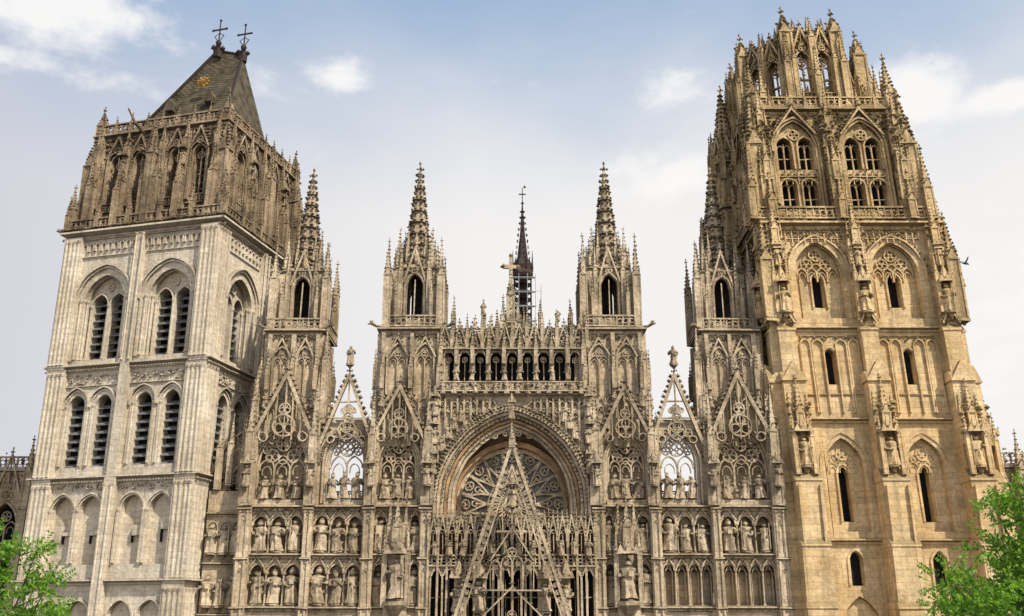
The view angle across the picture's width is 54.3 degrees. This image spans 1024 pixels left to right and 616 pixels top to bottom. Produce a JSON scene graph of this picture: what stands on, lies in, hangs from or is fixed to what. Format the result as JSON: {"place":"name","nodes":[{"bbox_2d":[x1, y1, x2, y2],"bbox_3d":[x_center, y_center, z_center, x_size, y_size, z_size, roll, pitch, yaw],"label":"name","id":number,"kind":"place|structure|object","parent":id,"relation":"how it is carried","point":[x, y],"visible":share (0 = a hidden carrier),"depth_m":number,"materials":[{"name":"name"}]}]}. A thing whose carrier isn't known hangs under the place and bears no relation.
{"place":"outdoors","nodes":[
{"label":"outdoors","id":0,"kind":"place"},
{"bbox_2d":[432,521,591,548],"bbox_3d":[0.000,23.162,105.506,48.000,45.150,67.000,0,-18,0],"label":"nave","id":1,"kind":"structure","parent":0,"point":[590,528],"depth_m":72.47,"materials":[{"name":"stone"}]},
{"bbox_2d":[513,273,541,323],"bbox_3d":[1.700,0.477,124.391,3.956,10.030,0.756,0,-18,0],"label":"scaffolding","id":2,"kind":"object","parent":1,"relation":"on","point":[527,291],"visible":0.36,"depth_m":124.93,"materials":[{"name":"metal"}]},
{"bbox_2d":[0,0,1023,498],"label":"sky","id":3,"kind":"structure","parent":0,"point":[493,99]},
{"bbox_2d":[512,185,532,327],"bbox_3d":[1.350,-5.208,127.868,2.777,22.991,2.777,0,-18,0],"label":"crossing spire","id":4,"kind":"structure","parent":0,"point":[523,262],"depth_m":126.81,"materials":[{"name":"metal"}]},
{"label":"ground","id":5,"kind":"structure","parent":0,"visible":0},
{"bbox_2d":[0,517,77,615],"bbox_3d":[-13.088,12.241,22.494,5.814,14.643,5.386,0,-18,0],"label":"tree","id":6,"kind":"object","parent":5,"relation":"on","point":[40,585],"visible":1,"depth_m":23.90,"materials":[{"name":"green plant"}]},
{"bbox_2d":[11,215,291,615],"bbox_3d":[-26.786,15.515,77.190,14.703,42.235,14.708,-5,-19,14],"label":"romanesque tower","id":7,"kind":"structure","parent":5,"relation":"on","point":[154,358],"depth_m":73.31,"materials":[{"name":"stone"}]},
{"bbox_2d":[56,88,303,263],"bbox_3d":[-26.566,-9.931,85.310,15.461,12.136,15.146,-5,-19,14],"label":"romanesque tower belfry","id":8,"kind":"object","parent":7,"relation":"on","point":[228,161],"visible":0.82,"depth_m":79.84,"materials":[{"name":"beige stone"}]},
{"bbox_2d":[143,19,263,187],"bbox_3d":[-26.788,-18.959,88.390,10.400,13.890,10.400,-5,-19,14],"label":"axe shaped slate roof","id":9,"kind":"structure","parent":8,"relation":"on","point":[217,74],"depth_m":86.74,"materials":[{"name":"stone"}]},
{"bbox_2d":[228,264,794,615],"bbox_3d":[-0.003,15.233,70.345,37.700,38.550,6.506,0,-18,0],"label":"front walls","id":10,"kind":"structure","parent":5,"relation":"on","point":[682,591],"depth_m":69.30,"materials":[{"name":"stone"}]},
{"bbox_2d":[233,161,790,615],"bbox_3d":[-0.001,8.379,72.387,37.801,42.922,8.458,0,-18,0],"label":"front carving and statues","id":11,"kind":"object","parent":10,"relation":"attached to","point":[511,481],"visible":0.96,"depth_m":70.77,"materials":[{"name":"stone"}]},
{"bbox_2d":[0,412,1023,615],"bbox_3d":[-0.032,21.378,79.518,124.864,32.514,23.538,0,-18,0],"label":"side aisles and stair turret","id":12,"kind":"object","parent":5,"relation":"on","point":[215,587],"visible":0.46,"depth_m":71.13,"materials":[{"name":"stone"}]},
{"bbox_2d":[698,85,767,365],"bbox_3d":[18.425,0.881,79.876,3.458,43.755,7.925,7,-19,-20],"label":"flank stair turrets","id":13,"kind":"object","parent":12,"relation":"on","point":[718,162],"visible":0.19,"depth_m":83.88,"materials":[{"name":"stone"}]},
{"bbox_2d":[740,182,1018,615],"bbox_3d":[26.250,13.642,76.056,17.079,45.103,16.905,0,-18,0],"label":"butter tower","id":14,"kind":"structure","parent":5,"relation":"on","point":[889,433],"depth_m":70.90,"materials":[{"name":"stone"}]},
{"bbox_2d":[723,6,970,324],"bbox_3d":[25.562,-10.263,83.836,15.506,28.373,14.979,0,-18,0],"label":"butter tower octagonal crown","id":15,"kind":"object","parent":14,"relation":"on","point":[806,155],"visible":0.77,"depth_m":78.70,"materials":[{"name":"stone"}]},
{"bbox_2d":[916,466,1023,615],"bbox_3d":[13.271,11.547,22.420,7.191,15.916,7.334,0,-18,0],"label":"tree","id":16,"kind":"object","parent":5,"relation":"on","point":[979,601],"visible":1,"depth_m":24.05,"materials":[{"name":"green plant"}]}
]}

